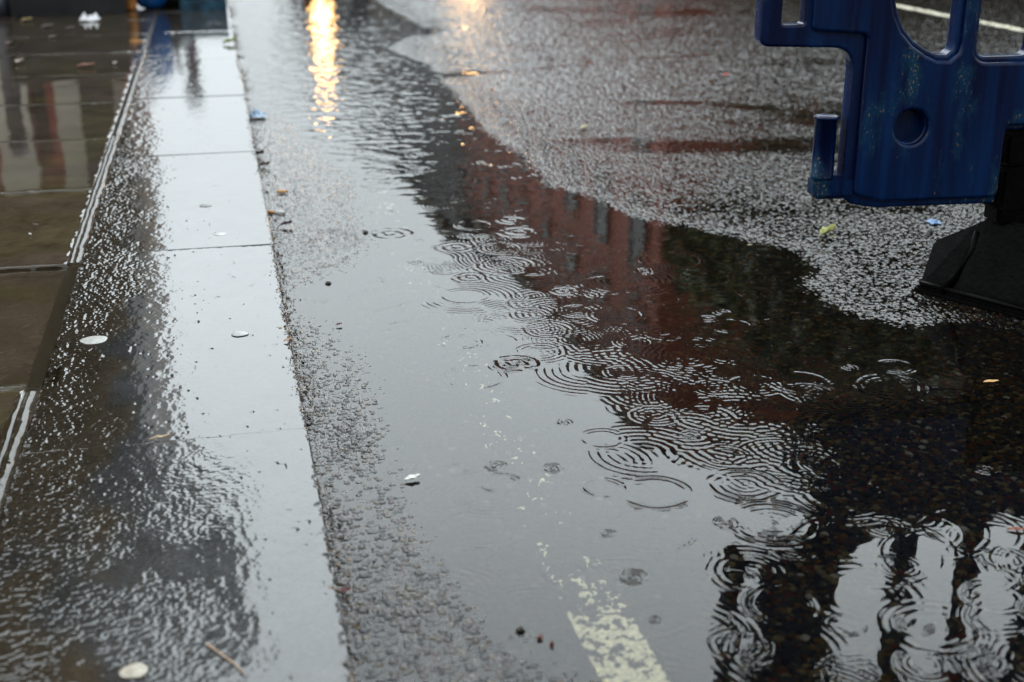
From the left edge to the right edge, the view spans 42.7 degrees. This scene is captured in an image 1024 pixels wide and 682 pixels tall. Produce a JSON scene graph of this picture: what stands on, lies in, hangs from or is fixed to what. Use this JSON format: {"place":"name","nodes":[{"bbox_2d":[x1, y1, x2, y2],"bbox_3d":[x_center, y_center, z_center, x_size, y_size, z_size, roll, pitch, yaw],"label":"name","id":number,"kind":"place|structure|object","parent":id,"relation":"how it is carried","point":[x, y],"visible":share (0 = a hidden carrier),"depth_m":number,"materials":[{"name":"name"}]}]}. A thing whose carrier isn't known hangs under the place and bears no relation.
{"place":"outdoors","nodes":[
{"label":"outdoors","id":0,"kind":"place"},
{"bbox_2d":[0,16,21,22],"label":"pavement","id":1,"kind":"structure","parent":0,"point":[7,19],"depth_m":7.86,"materials":[{"name":"stone"}]},
{"bbox_2d":[0,0,10,15],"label":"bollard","id":2,"kind":"object","parent":1,"relation":"on","point":[4,7],"visible":0.65,"depth_m":8.03,"materials":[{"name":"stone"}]},
{"bbox_2d":[0,389,26,470],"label":"pavement","id":3,"kind":"structure","parent":0,"point":[10,398],"depth_m":2.15,"materials":[{"name":"stone"}]},
{"bbox_2d":[0,37,26,55],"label":"pavement","id":4,"kind":"structure","parent":0,"point":[12,46],"depth_m":6.74,"materials":[{"name":"stone"}]},
{"bbox_2d":[0,269,65,390],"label":"pavement","id":5,"kind":"structure","parent":0,"point":[27,299],"depth_m":2.64,"materials":[{"name":"brown stone"}]},
{"bbox_2d":[0,190,93,272],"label":"pavement","id":6,"kind":"structure","parent":0,"point":[49,242],"depth_m":3.26,"materials":[{"name":"brown stone"}]},
{"bbox_2d":[0,138,111,193],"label":"pavement","id":7,"kind":"structure","parent":0,"point":[50,166],"depth_m":3.96,"materials":[{"name":"brown stone"}]},
{"bbox_2d":[0,102,123,142],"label":"pavement","id":8,"kind":"structure","parent":0,"point":[36,123],"depth_m":4.64,"materials":[{"name":"stone"}]},
{"bbox_2d":[0,74,132,105],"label":"pavement","id":9,"kind":"structure","parent":0,"point":[86,89],"depth_m":5.35,"materials":[{"name":"stone"}]},
{"bbox_2d":[9,0,127,16],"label":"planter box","id":10,"kind":"object","parent":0,"point":[18,8],"visible":0.95,"depth_m":8.06,"materials":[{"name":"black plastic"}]},
{"bbox_2d":[0,52,140,77],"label":"pavement","id":11,"kind":"structure","parent":0,"point":[47,65],"depth_m":6.01,"materials":[{"name":"stone"}]},
{"bbox_2d":[14,58,23,62],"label":"leaf","id":12,"kind":"object","parent":11,"relation":"on","point":[18,60],"visible":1,"depth_m":6.05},
{"bbox_2d":[77,63,94,66],"bbox_3d":[-1.933,-1.253,5.935,0.077,0.016,0.031,-6,21,-17],"label":"leaf","id":13,"kind":"object","parent":11,"relation":"on","point":[83,64],"visible":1,"depth_m":5.93,"materials":[{"name":"brown plant"}]},
{"bbox_2d":[0,20,151,38],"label":"pavement","id":14,"kind":"structure","parent":0,"point":[27,30],"depth_m":7.40,"materials":[{"name":"stone"}]},
{"bbox_2d":[79,12,99,20],"bbox_3d":[-2.507,-1.927,7.767,0.116,0.044,0.135,-4,20,-12],"label":"paper scrap","id":15,"kind":"object","parent":14,"relation":"on","point":[94,17],"visible":1,"depth_m":7.75,"materials":[{"name":"white paper"}]},
{"bbox_2d":[10,34,146,55],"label":"pavement","id":16,"kind":"structure","parent":0,"point":[56,45],"depth_m":6.68,"materials":[{"name":"stone"}]},
{"bbox_2d":[32,51,115,53],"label":"water","id":17,"kind":"structure","parent":16,"relation":"on","point":[79,52],"depth_m":6.41,"materials":[{"name":"grey liquid"}]},
{"bbox_2d":[130,40,146,41],"bbox_3d":[-1.945,-1.563,6.815,0.086,0.009,0.010,-6,21,-17],"label":"cigarette end","id":18,"kind":"object","parent":16,"relation":"on","point":[138,40],"visible":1,"depth_m":6.81,"materials":[{"name":"paper"}]},
{"bbox_2d":[14,8,155,22],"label":"pavement","id":19,"kind":"structure","parent":0,"point":[141,14],"depth_m":7.97,"materials":[{"name":"brown stone"}]},
{"bbox_2d":[127,0,136,9],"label":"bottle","id":20,"kind":"object","parent":19,"relation":"on","point":[132,4],"visible":0.82,"depth_m":8.34,"materials":[{"name":"orange plastic"}]},
{"bbox_2d":[136,0,167,8],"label":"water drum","id":21,"kind":"object","parent":19,"relation":"on","point":[151,4],"visible":0.99,"depth_m":8.39,"materials":[{"name":"blue plastic"}]},
{"bbox_2d":[179,0,226,11],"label":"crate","id":22,"kind":"object","parent":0,"point":[201,5],"visible":1,"depth_m":8.28,"materials":[{"name":"teal plastic"}]},
{"bbox_2d":[227,0,1023,681],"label":"road","id":23,"kind":"structure","parent":0,"point":[787,444],"depth_m":2.56,"materials":[{"name":"grey asphalt"}]},
{"bbox_2d":[249,108,265,117],"bbox_3d":[-0.987,-0.880,5.043,0.076,0.032,0.086,-4,20,-12],"label":"wrapper","id":24,"kind":"object","parent":23,"relation":"on","point":[256,113],"visible":0.92,"depth_m":5.02,"materials":[{"name":"blue plastic"}]},
{"bbox_2d":[258,161,269,165],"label":"leaf","id":25,"kind":"object","parent":23,"relation":"on","point":[264,163],"visible":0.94,"depth_m":4.21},
{"bbox_2d":[268,211,285,213],"bbox_3d":[-0.654,-0.359,3.641,0.051,0.009,0.010,0,20,0],"label":"cigarette end","id":26,"kind":"object","parent":23,"relation":"on","point":[274,212],"visible":1,"depth_m":3.64,"materials":[{"name":"white paper"}]},
{"bbox_2d":[276,190,287,192],"bbox_3d":[-0.680,-0.443,3.875,0.034,0.009,0.008,-5,20,-14],"label":"cigarette end","id":27,"kind":"object","parent":23,"relation":"on","point":[281,191],"visible":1,"depth_m":3.87,"materials":[{"name":"orange paper"}]},
{"bbox_2d":[226,2,420,681],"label":"gutter grit","id":28,"kind":"object","parent":23,"relation":"on","point":[301,378],"visible":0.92,"depth_m":2.44,"materials":[{"name":"black gravel"}]},
{"bbox_2d":[327,508,337,528],"bbox_3d":[-0.264,0.261,1.921,0.009,0.003,0.067,-5,20,-13],"label":"twig","id":29,"kind":"object","parent":23,"relation":"on","point":[332,517],"visible":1,"depth_m":1.92,"materials":[{"name":"wood"}]},
{"bbox_2d":[340,587,349,592],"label":"leaf","id":30,"kind":"object","parent":23,"relation":"on","point":[343,589],"visible":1,"depth_m":1.73,"materials":[{"name":"brown plant"}]},
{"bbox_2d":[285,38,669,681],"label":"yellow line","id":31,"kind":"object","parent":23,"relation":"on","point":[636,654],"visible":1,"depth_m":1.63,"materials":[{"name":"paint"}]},
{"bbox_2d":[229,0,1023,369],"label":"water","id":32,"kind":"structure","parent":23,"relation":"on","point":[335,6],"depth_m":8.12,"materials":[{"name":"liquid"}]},
{"bbox_2d":[280,220,291,225],"bbox_3d":[-0.605,-0.316,3.509,0.032,0.014,0.012,-6,21,-17],"label":"leaf","id":33,"kind":"object","parent":32,"relation":"on","point":[286,222],"visible":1,"depth_m":3.51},
{"bbox_2d":[405,474,419,480],"bbox_3d":[-0.156,0.214,2.050,0.027,0.007,0.011,-10,22,-25],"label":"leaf","id":34,"kind":"object","parent":32,"relation":"on","point":[411,476],"visible":1,"depth_m":2.05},
{"bbox_2d":[516,626,524,631],"bbox_3d":[0.010,0.362,1.645,0.012,0.009,0.008,-4,20,-12],"label":"pebble","id":35,"kind":"object","parent":32,"relation":"on","point":[519,629],"visible":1,"depth_m":1.64,"materials":[{"name":"black stone"}]},
{"bbox_2d":[1007,527,1023,529],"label":"leaf","id":36,"kind":"object","parent":32,"relation":"on","point":[1015,528],"visible":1,"depth_m":1.90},
{"bbox_2d":[820,224,834,237],"bbox_3d":[0.820,-0.285,3.398,0.041,0.030,0.038,2,20,6],"label":"leaf","id":37,"kind":"object","parent":23,"relation":"on","point":[827,230],"visible":1,"depth_m":3.40,"materials":[{"name":"yellow plant"}]},
{"bbox_2d":[754,0,1023,319],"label":"traffic barrier","id":38,"kind":"object","parent":23,"relation":"on","point":[920,126],"visible":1,"depth_m":2.71,"materials":[{"name":"blue plastic"}]},
{"bbox_2d":[926,219,942,223],"bbox_3d":[1.142,-0.326,3.539,0.034,0.011,0.040,-4,20,-12],"label":"wrapper","id":39,"kind":"object","parent":23,"relation":"on","point":[931,221],"visible":1,"depth_m":3.53,"materials":[{"name":"blue plastic"}]},
{"bbox_2d":[896,5,1023,31],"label":"white line","id":40,"kind":"object","parent":23,"relation":"on","point":[947,15],"visible":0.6,"depth_m":8.66,"materials":[{"name":"paint"}]},
{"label":"water","id":41,"kind":"structure","parent":0,"visible":0},
{"bbox_2d":[0,384,27,386],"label":"water","id":42,"kind":"structure","parent":41,"relation":"on","point":[13,385],"depth_m":2.27,"materials":[{"name":"grey liquid"}]},
{"label":"ground","id":43,"kind":"structure","parent":0,"visible":0},
{"bbox_2d":[0,8,159,517],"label":"mortar bed","id":44,"kind":"object","parent":43,"relation":"on","point":[33,387],"depth_m":2.58,"materials":[{"name":"grey concrete"}]},
{"bbox_2d":[68,138,116,258],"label":"water","id":45,"kind":"structure","parent":44,"relation":"on","point":[95,180],"depth_m":3.76,"materials":[{"name":"liquid"}]},
{"bbox_2d":[113,50,146,135],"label":"water","id":46,"kind":"structure","parent":44,"relation":"on","point":[133,76],"depth_m":5.62,"materials":[{"name":"liquid"}]},
{"bbox_2d":[21,245,306,453],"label":"kerb","id":47,"kind":"structure","parent":44,"relation":"on","point":[173,357],"depth_m":2.41,"materials":[{"name":"stone"}]},
{"bbox_2d":[80,336,107,343],"bbox_3d":[-0.795,-0.002,2.484,0.051,0.004,0.048,-4,20,-12],"label":"chewing gum","id":48,"kind":"object","parent":47,"relation":"on","point":[94,339],"visible":1,"depth_m":2.48,"materials":[{"name":"white"}]},
{"bbox_2d":[149,434,170,440],"bbox_3d":[-0.551,0.151,2.047,0.033,0.007,0.008,-6,21,-16],"label":"leaf","id":49,"kind":"object","parent":47,"relation":"on","point":[160,436],"visible":1,"depth_m":2.05,"materials":[{"name":"beige plant"}]},
{"bbox_2d":[231,331,248,335],"bbox_3d":[-0.524,-0.015,2.520,0.033,0.004,0.032,-4,20,-12],"label":"chewing gum","id":50,"kind":"object","parent":47,"relation":"on","point":[239,333],"visible":1,"depth_m":2.52,"materials":[{"name":"white"}]},
{"bbox_2d":[0,428,354,681],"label":"kerb","id":51,"kind":"structure","parent":44,"relation":"on","point":[166,561],"depth_m":1.68,"materials":[{"name":"stone"}]},
{"bbox_2d":[119,663,147,677],"bbox_3d":[-0.421,0.367,1.458,0.032,0.004,0.031,-4,20,-12],"label":"chewing gum","id":52,"kind":"object","parent":51,"relation":"on","point":[135,670],"visible":1,"depth_m":1.46,"materials":[{"name":"white"}]},
{"bbox_2d":[206,643,244,674],"bbox_3d":[-0.323,0.359,1.479,0.005,0.003,0.083,-17,26,-39],"label":"twig","id":53,"kind":"object","parent":51,"relation":"on","point":[224,656],"visible":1,"depth_m":1.48,"materials":[{"name":"brown wood"}]},
{"bbox_2d":[82,151,272,255],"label":"kerb","id":54,"kind":"structure","parent":44,"relation":"on","point":[150,203],"depth_m":3.49,"materials":[{"name":"stone"}]},
{"bbox_2d":[214,232,226,235],"bbox_3d":[-0.716,-0.262,3.209,0.032,0.004,0.030,-4,20,-12],"label":"chewing gum","id":55,"kind":"object","parent":54,"relation":"on","point":[220,233],"visible":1,"depth_m":3.21,"materials":[{"name":"white"}]},
{"bbox_2d":[113,95,255,157],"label":"kerb","id":56,"kind":"structure","parent":44,"relation":"on","point":[178,126],"depth_m":4.55,"materials":[{"name":"stone"}]},
{"bbox_2d":[131,58,244,98],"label":"kerb","id":57,"kind":"structure","parent":44,"relation":"on","point":[186,78],"depth_m":5.59,"materials":[{"name":"stone"}]},
{"bbox_2d":[144,31,237,60],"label":"kerb","id":58,"kind":"structure","parent":44,"relation":"on","point":[186,45],"depth_m":6.64,"materials":[{"name":"stone"}]},
{"bbox_2d":[223,37,236,43],"bbox_3d":[-1.450,-1.543,6.721,0.072,0.030,0.036,-9,21,-23],"label":"leaf","id":59,"kind":"object","parent":58,"relation":"on","point":[230,40],"visible":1,"depth_m":6.72,"materials":[{"name":"green plant"}]},
{"bbox_2d":[152,11,232,32],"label":"kerb","id":60,"kind":"structure","parent":44,"relation":"on","point":[191,21],"depth_m":7.73,"materials":[{"name":"stone"}]},
{"bbox_2d":[165,30,221,31],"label":"water","id":61,"kind":"structure","parent":60,"relation":"on","point":[200,30],"depth_m":7.27,"materials":[{"name":"liquid"}]},
{"bbox_2d":[158,0,228,12],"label":"kerb","id":62,"kind":"structure","parent":44,"relation":"on","point":[169,9],"depth_m":8.39,"materials":[{"name":"stone"}]},
{"bbox_2d":[164,0,179,6],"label":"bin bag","id":63,"kind":"object","parent":62,"relation":"on","point":[172,3],"visible":0.38,"depth_m":8.53,"materials":[{"name":"black plastic"}]}
]}

